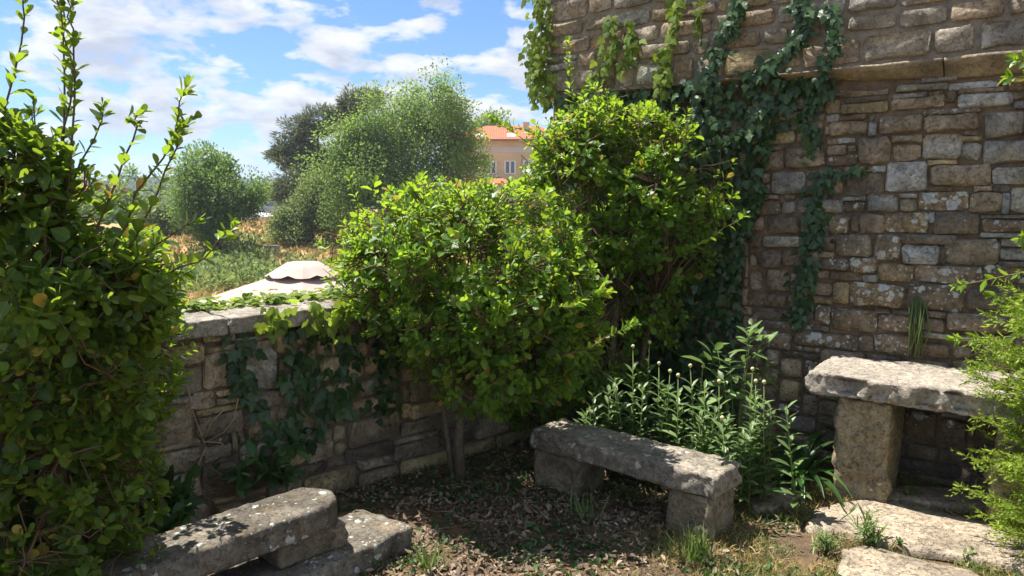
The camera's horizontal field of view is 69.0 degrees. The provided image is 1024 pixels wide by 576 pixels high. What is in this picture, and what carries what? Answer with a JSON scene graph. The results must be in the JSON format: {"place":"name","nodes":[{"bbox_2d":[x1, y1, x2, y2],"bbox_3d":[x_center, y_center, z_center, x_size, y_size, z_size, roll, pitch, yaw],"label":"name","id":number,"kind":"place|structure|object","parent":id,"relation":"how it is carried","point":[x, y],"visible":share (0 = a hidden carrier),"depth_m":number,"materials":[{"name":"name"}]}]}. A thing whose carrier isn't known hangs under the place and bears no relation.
{"place":"outdoors","nodes":[
{"label":"outdoors","id":0,"kind":"place"},
{"bbox_2d":[0,0,552,182],"label":"sky","id":1,"kind":"structure","parent":0,"point":[253,63],"materials":[{"name":"blue"}]},
{"bbox_2d":[121,183,439,208],"bbox_3d":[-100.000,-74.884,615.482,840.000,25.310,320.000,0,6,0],"label":"hill","id":2,"kind":"structure","parent":0,"point":[186,190],"depth_m":510.67,"materials":[{"name":"green plant"}]},
{"bbox_2d":[79,170,439,208],"bbox_3d":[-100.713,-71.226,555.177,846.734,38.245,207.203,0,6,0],"label":"woods","id":3,"kind":"object","parent":2,"relation":"on","point":[133,182],"visible":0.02,"depth_m":543.47,"materials":[{"name":"green plant"}]},
{"bbox_2d":[31,209,551,301],"bbox_3d":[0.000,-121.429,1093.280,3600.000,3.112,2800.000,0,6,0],"label":"terrain","id":4,"kind":"structure","parent":0,"point":[184,247],"depth_m":43.78,"materials":[{"name":"plant"}]},
{"bbox_2d":[69,182,110,219],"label":"tree","id":5,"kind":"object","parent":4,"relation":"on","point":[87,207],"visible":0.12,"depth_m":64.60,"materials":[{"name":"green plant"}]},
{"bbox_2d":[74,174,129,211],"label":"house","id":6,"kind":"structure","parent":4,"relation":"on","point":[104,188],"depth_m":101.35,"materials":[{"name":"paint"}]},
{"bbox_2d":[90,162,156,222],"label":"tree","id":7,"kind":"object","parent":4,"relation":"on","point":[128,201],"visible":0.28,"depth_m":60.90,"materials":[{"name":"green plant"}]},
{"bbox_2d":[132,175,194,235],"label":"tree","id":8,"kind":"object","parent":4,"relation":"on","point":[162,223],"visible":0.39,"depth_m":49.07,"materials":[{"name":"green plant"}]},
{"bbox_2d":[150,139,275,254],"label":"walnut tree","id":9,"kind":"object","parent":4,"relation":"on","point":[216,192],"visible":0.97,"depth_m":40.60,"materials":[{"name":"green plant"}]},
{"bbox_2d":[222,245,279,251],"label":"garden wall","id":10,"kind":"structure","parent":4,"relation":"on","point":[276,247],"depth_m":42.81,"materials":[{"name":"stone"}]},
{"bbox_2d":[164,229,339,294],"bbox_3d":[-12.520,-1.179,35.059,9.505,2.898,24.548,-3,7,-27],"label":"scrub","id":11,"kind":"object","parent":4,"relation":"on","point":[241,272],"visible":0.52,"depth_m":36.25,"materials":[{"name":"green plant"}]},
{"bbox_2d":[245,212,271,221],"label":"parked car","id":12,"kind":"object","parent":4,"relation":"on","point":[264,216],"visible":0.14,"depth_m":58.77,"materials":[{"name":"white paint"}]},
{"bbox_2d":[253,183,281,214],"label":"tree","id":13,"kind":"object","parent":4,"relation":"on","point":[264,199],"visible":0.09,"depth_m":78.34,"materials":[{"name":"green plant"}]},
{"bbox_2d":[178,261,367,307],"bbox_3d":[-2.750,1.289,10.009,3.520,3.284,3.520,-5,8,-36],"label":"parasol","id":14,"kind":"object","parent":4,"relation":"on","point":[287,277],"visible":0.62,"depth_m":9.49,"materials":[{"name":"white fabric"}]},
{"bbox_2d":[259,201,292,213],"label":"parked car","id":15,"kind":"object","parent":4,"relation":"on","point":[269,206],"visible":0.12,"depth_m":64.77,"materials":[{"name":"silver metal"}]},
{"bbox_2d":[262,166,360,243],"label":"tree","id":16,"kind":"object","parent":4,"relation":"on","point":[299,215],"visible":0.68,"depth_m":44.75,"materials":[{"name":"green plant"}]},
{"bbox_2d":[261,82,393,206],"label":"pine tree","id":17,"kind":"object","parent":4,"relation":"on","point":[282,154],"visible":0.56,"depth_m":56.37,"materials":[{"name":"green plant"}]},
{"bbox_2d":[290,53,497,246],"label":"ash tree","id":18,"kind":"object","parent":4,"relation":"on","point":[383,157],"visible":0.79,"depth_m":43.23,"materials":[{"name":"green plant"}]},
{"bbox_2d":[433,161,513,219],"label":"tree","id":19,"kind":"object","parent":4,"relation":"on","point":[480,184],"visible":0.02,"depth_m":59.17,"materials":[{"name":"green plant"}]},
{"bbox_2d":[470,106,511,127],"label":"tree","id":20,"kind":"object","parent":4,"relation":"on","point":[485,121],"visible":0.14,"depth_m":116.61,"materials":[{"name":"green plant"}]},
{"bbox_2d":[440,122,547,214],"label":"yellow house","id":21,"kind":"structure","parent":4,"relation":"on","point":[510,151],"depth_m":88.81,"materials":[{"name":"paint"}]},
{"bbox_2d":[485,161,496,173],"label":"window","id":22,"kind":"structure","parent":21,"relation":"in","point":[494,164],"depth_m":88.88,"materials":[{"name":"white glass"}]},
{"bbox_2d":[504,161,515,173],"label":"window","id":23,"kind":"structure","parent":21,"relation":"in","point":[509,166],"depth_m":88.86,"materials":[{"name":"white glass"}]},
{"bbox_2d":[523,161,534,173],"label":"window","id":24,"kind":"structure","parent":21,"relation":"in","point":[524,162],"depth_m":88.83,"materials":[{"name":"white glass"}]},
{"bbox_2d":[335,423,1023,575],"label":"ground","id":25,"kind":"structure","parent":0,"point":[930,534],"depth_m":3.60,"materials":[{"name":"soil"}]},
{"bbox_2d":[0,0,241,575],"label":"tall shrub","id":26,"kind":"object","parent":25,"relation":"on","point":[81,399],"visible":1,"depth_m":2.23,"materials":[{"name":"green plant"}]},
{"bbox_2d":[119,460,204,533],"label":"weed","id":27,"kind":"object","parent":25,"relation":"on","point":[183,501],"visible":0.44,"depth_m":3.35,"materials":[{"name":"green plant"}]},
{"bbox_2d":[78,487,412,575],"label":"stone bench","id":28,"kind":"object","parent":25,"relation":"on","point":[302,531],"visible":0.94,"depth_m":3.02,"materials":[{"name":"grey stone"}]},
{"bbox_2d":[24,282,601,547],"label":"parapet wall","id":29,"kind":"structure","parent":25,"relation":"on","point":[365,449],"depth_m":3.87,"materials":[{"name":"stone"}]},
{"bbox_2d":[164,384,238,486],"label":"dead vine","id":30,"kind":"object","parent":29,"relation":"attached to","point":[208,441],"visible":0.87,"depth_m":3.58,"materials":[{"name":"brown plant"}]},
{"bbox_2d":[205,457,272,498],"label":"weed","id":31,"kind":"object","parent":29,"relation":"on","point":[244,486],"visible":1,"depth_m":3.59,"materials":[{"name":"green plant"}]},
{"bbox_2d":[174,287,367,345],"bbox_3d":[-1.220,0.153,4.057,1.613,0.285,0.702,-5,8,-40],"label":"ivy","id":32,"kind":"object","parent":29,"relation":"on","point":[278,323],"visible":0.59,"depth_m":3.88,"materials":[{"name":"green plant"}]},
{"bbox_2d":[235,428,310,491],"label":"weed","id":33,"kind":"object","parent":29,"relation":"on","point":[283,475],"visible":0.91,"depth_m":3.69,"materials":[{"name":"green plant"}]},
{"bbox_2d":[217,325,412,459],"bbox_3d":[-0.966,0.515,3.968,1.177,0.735,0.131,-6,9,-42],"label":"ivy","id":34,"kind":"object","parent":29,"relation":"attached to","point":[300,384],"visible":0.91,"depth_m":3.90,"materials":[{"name":"green plant"}]},
{"bbox_2d":[411,536,452,575],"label":"grass tuft","id":35,"kind":"object","parent":25,"relation":"on","point":[425,561],"visible":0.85,"depth_m":3.25,"materials":[{"name":"green plant"}]},
{"bbox_2d":[317,167,640,479],"bbox_3d":[-0.219,0.273,4.020,1.623,1.817,1.314,0,6,0],"label":"round shrub","id":36,"kind":"object","parent":25,"relation":"on","point":[472,322],"visible":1,"depth_m":3.72,"materials":[{"name":"green plant"}]},
{"bbox_2d":[573,406,594,422],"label":"daisy plant","id":37,"kind":"object","parent":25,"relation":"on","point":[584,415],"visible":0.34,"depth_m":4.49,"materials":[{"name":"green plant"}]},
{"bbox_2d":[559,490,610,524],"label":"grass tuft","id":38,"kind":"object","parent":25,"relation":"on","point":[578,508],"visible":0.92,"depth_m":3.78,"materials":[{"name":"green plant"}]},
{"bbox_2d":[334,422,843,575],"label":"ground cover","id":39,"kind":"object","parent":25,"relation":"on","point":[471,497],"visible":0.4,"depth_m":3.73,"materials":[{"name":"brown plant"}]},
{"bbox_2d":[583,406,600,425],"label":"daisy plant","id":40,"kind":"object","parent":25,"relation":"on","point":[591,417],"visible":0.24,"depth_m":4.49,"materials":[{"name":"green plant"}]},
{"bbox_2d":[582,391,605,426],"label":"daisy plant","id":41,"kind":"object","parent":25,"relation":"on","point":[591,411],"visible":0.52,"depth_m":4.33,"materials":[{"name":"green plant"}]},
{"bbox_2d":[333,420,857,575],"bbox_3d":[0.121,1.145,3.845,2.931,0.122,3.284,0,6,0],"label":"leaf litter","id":42,"kind":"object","parent":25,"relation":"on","point":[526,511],"visible":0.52,"depth_m":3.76,"materials":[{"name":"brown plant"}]},
{"bbox_2d":[588,373,606,427],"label":"daisy plant","id":43,"kind":"object","parent":25,"relation":"on","point":[595,383],"visible":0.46,"depth_m":4.52,"materials":[{"name":"green plant"}]},
{"bbox_2d":[590,390,616,426],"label":"daisy plant","id":44,"kind":"object","parent":25,"relation":"on","point":[603,409],"visible":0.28,"depth_m":4.47,"materials":[{"name":"green plant"}]},
{"bbox_2d":[594,370,613,424],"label":"daisy plant","id":45,"kind":"object","parent":25,"relation":"on","point":[605,380],"visible":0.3,"depth_m":4.54,"materials":[{"name":"green plant"}]},
{"bbox_2d":[596,381,614,427],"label":"daisy plant","id":46,"kind":"object","parent":25,"relation":"on","point":[610,403],"visible":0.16,"depth_m":4.54,"materials":[{"name":"green plant"}]},
{"bbox_2d":[597,385,619,474],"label":"daisy plant","id":47,"kind":"object","parent":25,"relation":"on","point":[608,420],"visible":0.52,"depth_m":4.34,"materials":[{"name":"green plant"}]},
{"bbox_2d":[596,382,625,471],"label":"daisy plant","id":48,"kind":"object","parent":25,"relation":"on","point":[604,389],"visible":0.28,"depth_m":4.45,"materials":[{"name":"green plant"}]},
{"bbox_2d":[604,403,623,469],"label":"daisy plant","id":49,"kind":"object","parent":25,"relation":"on","point":[613,407],"visible":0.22,"depth_m":4.42,"materials":[{"name":"green plant"}]},
{"bbox_2d":[484,35,749,444],"bbox_3d":[0.608,-0.245,4.820,1.579,2.668,1.102,0,6,0],"label":"round shrub","id":50,"kind":"object","parent":25,"relation":"on","point":[586,154],"visible":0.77,"depth_m":4.60,"materials":[{"name":"green plant"}]},
{"bbox_2d":[605,378,629,431],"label":"daisy plant","id":51,"kind":"object","parent":25,"relation":"on","point":[616,413],"visible":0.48,"depth_m":4.32,"materials":[{"name":"green plant"}]},
{"bbox_2d":[610,407,628,475],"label":"daisy plant","id":52,"kind":"object","parent":25,"relation":"on","point":[616,429],"visible":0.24,"depth_m":4.38,"materials":[{"name":"green plant"}]},
{"bbox_2d":[608,375,637,479],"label":"daisy plant","id":53,"kind":"object","parent":25,"relation":"on","point":[619,410],"visible":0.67,"depth_m":4.28,"materials":[{"name":"green plant"}]},
{"bbox_2d":[619,403,645,476],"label":"daisy plant","id":54,"kind":"object","parent":25,"relation":"on","point":[630,422],"visible":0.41,"depth_m":4.30,"materials":[{"name":"green plant"}]},
{"bbox_2d":[623,344,647,480],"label":"daisy plant","id":55,"kind":"object","parent":25,"relation":"on","point":[631,395],"visible":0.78,"depth_m":4.26,"materials":[{"name":"green plant"}]},
{"bbox_2d":[530,418,741,545],"bbox_3d":[0.620,1.002,3.948,1.156,0.376,0.324,6,9,42],"label":"stone bench","id":56,"kind":"object","parent":25,"relation":"on","point":[577,458],"visible":0.97,"depth_m":3.78,"materials":[{"name":"grey stone"}]},
{"bbox_2d":[627,382,654,486],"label":"daisy plant","id":57,"kind":"object","parent":25,"relation":"on","point":[642,421],"visible":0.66,"depth_m":4.18,"materials":[{"name":"green plant"}]},
{"bbox_2d":[632,340,656,440],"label":"daisy plant","id":58,"kind":"object","parent":25,"relation":"on","point":[646,423],"visible":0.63,"depth_m":4.44,"materials":[{"name":"green plant"}]},
{"bbox_2d":[644,361,672,485],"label":"daisy plant","id":59,"kind":"object","parent":25,"relation":"on","point":[657,400],"visible":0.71,"depth_m":4.22,"materials":[{"name":"green plant"}]},
{"bbox_2d":[648,382,674,484],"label":"daisy plant","id":60,"kind":"object","parent":25,"relation":"on","point":[663,427],"visible":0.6,"depth_m":4.19,"materials":[{"name":"green plant"}]},
{"bbox_2d":[651,383,679,446],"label":"daisy plant","id":61,"kind":"object","parent":25,"relation":"on","point":[671,385],"visible":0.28,"depth_m":4.25,"materials":[{"name":"green plant"}]},
{"bbox_2d":[651,369,680,443],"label":"daisy plant","id":62,"kind":"object","parent":25,"relation":"on","point":[669,396],"visible":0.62,"depth_m":4.15,"materials":[{"name":"green plant"}]},
{"bbox_2d":[659,402,688,445],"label":"daisy plant","id":63,"kind":"object","parent":25,"relation":"on","point":[675,429],"visible":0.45,"depth_m":4.13,"materials":[{"name":"green plant"}]},
{"bbox_2d":[661,373,691,447],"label":"daisy plant","id":64,"kind":"object","parent":25,"relation":"on","point":[676,419],"visible":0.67,"depth_m":4.02,"materials":[{"name":"green plant"}]},
{"bbox_2d":[667,419,690,446],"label":"daisy plant","id":65,"kind":"object","parent":25,"relation":"on","point":[685,428],"visible":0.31,"depth_m":4.18,"materials":[{"name":"green plant"}]},
{"bbox_2d":[664,520,717,566],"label":"grass tuft","id":66,"kind":"object","parent":25,"relation":"on","point":[699,544],"visible":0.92,"depth_m":3.35,"materials":[{"name":"green plant"}]},
{"bbox_2d":[682,430,706,451],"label":"daisy plant","id":67,"kind":"object","parent":25,"relation":"on","point":[694,444],"visible":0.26,"depth_m":4.05,"materials":[{"name":"green plant"}]},
{"bbox_2d":[679,364,710,445],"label":"daisy plant","id":68,"kind":"object","parent":25,"relation":"on","point":[687,388],"visible":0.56,"depth_m":4.14,"materials":[{"name":"green plant"}]},
{"bbox_2d":[681,410,712,452],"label":"daisy plant","id":69,"kind":"object","parent":25,"relation":"on","point":[696,434],"visible":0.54,"depth_m":3.93,"materials":[{"name":"green plant"}]},
{"bbox_2d":[683,364,712,448],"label":"daisy plant","id":70,"kind":"object","parent":25,"relation":"on","point":[700,388],"visible":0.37,"depth_m":4.26,"materials":[{"name":"green plant"}]},
{"bbox_2d":[689,408,715,453],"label":"daisy plant","id":71,"kind":"object","parent":25,"relation":"on","point":[703,433],"visible":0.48,"depth_m":3.92,"materials":[{"name":"green plant"}]},
{"bbox_2d":[689,380,717,452],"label":"daisy plant","id":72,"kind":"object","parent":25,"relation":"on","point":[703,400],"visible":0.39,"depth_m":4.05,"materials":[{"name":"green plant"}]},
{"bbox_2d":[693,405,721,455],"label":"daisy plant","id":73,"kind":"object","parent":25,"relation":"on","point":[706,447],"visible":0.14,"depth_m":4.08,"materials":[{"name":"green plant"}]},
{"bbox_2d":[698,405,718,452],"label":"daisy plant","id":74,"kind":"object","parent":25,"relation":"on","point":[707,440],"visible":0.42,"depth_m":3.97,"materials":[{"name":"green plant"}]},
{"bbox_2d":[704,379,735,456],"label":"daisy plant","id":75,"kind":"object","parent":25,"relation":"on","point":[716,421],"visible":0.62,"depth_m":3.87,"materials":[{"name":"green plant"}]},
{"bbox_2d":[707,413,740,492],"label":"daisy plant","id":76,"kind":"object","parent":25,"relation":"on","point":[732,434],"visible":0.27,"depth_m":3.96,"materials":[{"name":"green plant"}]},
{"bbox_2d":[709,415,747,499],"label":"daisy plant","id":77,"kind":"object","parent":25,"relation":"on","point":[725,438],"visible":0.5,"depth_m":3.68,"materials":[{"name":"green plant"}]},
{"bbox_2d":[720,418,743,478],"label":"daisy plant","id":78,"kind":"object","parent":25,"relation":"on","point":[736,458],"visible":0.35,"depth_m":3.96,"materials":[{"name":"green plant"}]},
{"bbox_2d":[681,318,786,462],"bbox_3d":[1.226,0.657,4.161,0.538,0.958,0.288,0,6,0],"label":"broad leaf plant","id":79,"kind":"object","parent":25,"relation":"on","point":[719,374],"visible":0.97,"depth_m":4.14,"materials":[{"name":"green plant"}]},
{"bbox_2d":[732,428,759,496],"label":"daisy plant","id":80,"kind":"object","parent":25,"relation":"on","point":[741,440],"visible":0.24,"depth_m":3.95,"materials":[{"name":"green plant"}]},
{"bbox_2d":[731,367,762,491],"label":"daisy plant","id":81,"kind":"object","parent":25,"relation":"on","point":[751,404],"visible":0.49,"depth_m":4.03,"materials":[{"name":"green plant"}]},
{"bbox_2d":[730,437,765,513],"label":"daisy plant","id":82,"kind":"object","parent":25,"relation":"on","point":[741,472],"visible":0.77,"depth_m":3.84,"materials":[{"name":"green plant"}]},
{"bbox_2d":[733,429,765,497],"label":"daisy plant","id":83,"kind":"object","parent":25,"relation":"on","point":[748,466],"visible":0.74,"depth_m":3.86,"materials":[{"name":"green plant"}]},
{"bbox_2d":[737,421,764,510],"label":"daisy plant","id":84,"kind":"object","parent":25,"relation":"on","point":[749,462],"visible":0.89,"depth_m":3.86,"materials":[{"name":"green plant"}]},
{"bbox_2d":[739,379,775,497],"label":"daisy plant","id":85,"kind":"object","parent":25,"relation":"on","point":[756,407],"visible":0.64,"depth_m":3.95,"materials":[{"name":"green plant"}]},
{"bbox_2d":[744,423,780,499],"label":"daisy plant","id":86,"kind":"object","parent":25,"relation":"on","point":[759,448],"visible":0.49,"depth_m":3.95,"materials":[{"name":"green plant"}]},
{"bbox_2d":[748,380,784,501],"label":"daisy plant","id":87,"kind":"object","parent":25,"relation":"on","point":[767,486],"visible":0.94,"depth_m":3.88,"materials":[{"name":"green plant"}]},
{"bbox_2d":[754,400,786,495],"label":"daisy plant","id":88,"kind":"object","parent":25,"relation":"on","point":[772,413],"visible":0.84,"depth_m":3.90,"materials":[{"name":"green plant"}]},
{"bbox_2d":[545,0,1023,491],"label":"stone wall","id":89,"kind":"structure","parent":25,"relation":"on","point":[921,115],"depth_m":4.29,"materials":[{"name":"grey stone"}]},
{"bbox_2d":[518,0,560,113],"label":"ivy","id":90,"kind":"object","parent":89,"relation":"attached to","point":[537,73],"visible":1,"depth_m":5.36,"materials":[{"name":"green plant"}]},
{"bbox_2d":[581,15,646,97],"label":"ivy","id":91,"kind":"object","parent":89,"relation":"attached to","point":[629,49],"visible":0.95,"depth_m":5.03,"materials":[{"name":"green plant"}]},
{"bbox_2d":[651,0,706,103],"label":"ivy","id":92,"kind":"object","parent":89,"relation":"attached to","point":[663,59],"visible":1,"depth_m":4.79,"materials":[{"name":"green plant"}]},
{"bbox_2d":[549,0,845,437],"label":"ivy","id":93,"kind":"object","parent":89,"relation":"attached to","point":[753,196],"visible":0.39,"depth_m":4.71,"materials":[{"name":"green plant"}]},
{"bbox_2d":[781,113,868,332],"bbox_3d":[1.869,-0.374,4.466,0.469,1.341,0.107,5,8,36],"label":"ivy","id":94,"kind":"object","parent":89,"relation":"attached to","point":[795,316],"visible":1,"depth_m":4.50,"materials":[{"name":"green plant"}]},
{"bbox_2d":[902,296,929,359],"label":"hanging weed","id":95,"kind":"object","parent":89,"relation":"attached to","point":[917,306],"visible":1,"depth_m":4.20,"materials":[{"name":"green plant"}]},
{"bbox_2d":[767,400,813,523],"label":"daisy plant","id":96,"kind":"object","parent":25,"relation":"on","point":[796,464],"visible":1,"depth_m":3.75,"materials":[{"name":"green plant"}]},
{"bbox_2d":[734,430,851,513],"bbox_3d":[1.646,0.997,4.237,0.815,0.273,0.859,0,6,0],"label":"strap leaf plant","id":97,"kind":"object","parent":25,"relation":"on","point":[813,447],"visible":0.56,"depth_m":4.28,"materials":[{"name":"green plant"}]},
{"bbox_2d":[762,441,833,472],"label":"strap leaf plant","id":98,"kind":"object","parent":25,"relation":"on","point":[815,467],"visible":0.2,"depth_m":4.38,"materials":[{"name":"green plant"}]},
{"bbox_2d":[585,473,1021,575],"bbox_3d":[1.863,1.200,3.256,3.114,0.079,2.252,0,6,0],"label":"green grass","id":99,"kind":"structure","parent":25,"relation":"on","point":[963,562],"depth_m":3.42,"materials":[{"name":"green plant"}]},
{"bbox_2d":[808,524,847,554],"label":"weed","id":100,"kind":"object","parent":25,"relation":"on","point":[826,544],"visible":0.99,"depth_m":3.39,"materials":[{"name":"green plant"}]},
{"bbox_2d":[839,502,889,547],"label":"weed","id":101,"kind":"object","parent":25,"relation":"on","point":[870,530],"visible":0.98,"depth_m":3.45,"materials":[{"name":"green plant"}]},
{"bbox_2d":[892,536,903,551],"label":"weed","id":102,"kind":"object","parent":25,"relation":"on","point":[899,540],"visible":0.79,"depth_m":3.43,"materials":[{"name":"green plant"}]},
{"bbox_2d":[901,484,918,494],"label":"weed","id":103,"kind":"object","parent":25,"relation":"on","point":[912,491],"visible":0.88,"depth_m":4.01,"materials":[{"name":"green plant"}]},
{"bbox_2d":[805,354,1023,530],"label":"stone table","id":104,"kind":"object","parent":25,"relation":"on","point":[875,397],"visible":0.85,"depth_m":3.92,"materials":[{"name":"grey stone"}]},
{"bbox_2d":[962,546,975,563],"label":"weed","id":105,"kind":"object","parent":25,"relation":"on","point":[969,552],"visible":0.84,"depth_m":3.32,"materials":[{"name":"green plant"}]},
{"bbox_2d":[944,49,1023,347],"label":"leafy shrub","id":106,"kind":"object","parent":25,"relation":"on","point":[1016,57],"visible":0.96,"depth_m":3.48,"materials":[{"name":"green plant"}]},
{"bbox_2d":[945,244,1023,559],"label":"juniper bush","id":107,"kind":"object","parent":25,"relation":"on","point":[1012,352],"visible":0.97,"depth_m":3.38,"materials":[{"name":"green plant"}]},
{"bbox_2d":[578,472,1020,575],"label":"dry grass","id":108,"kind":"structure","parent":0,"point":[747,553],"depth_m":3.48,"materials":[{"name":"beige plant"}]}
]}

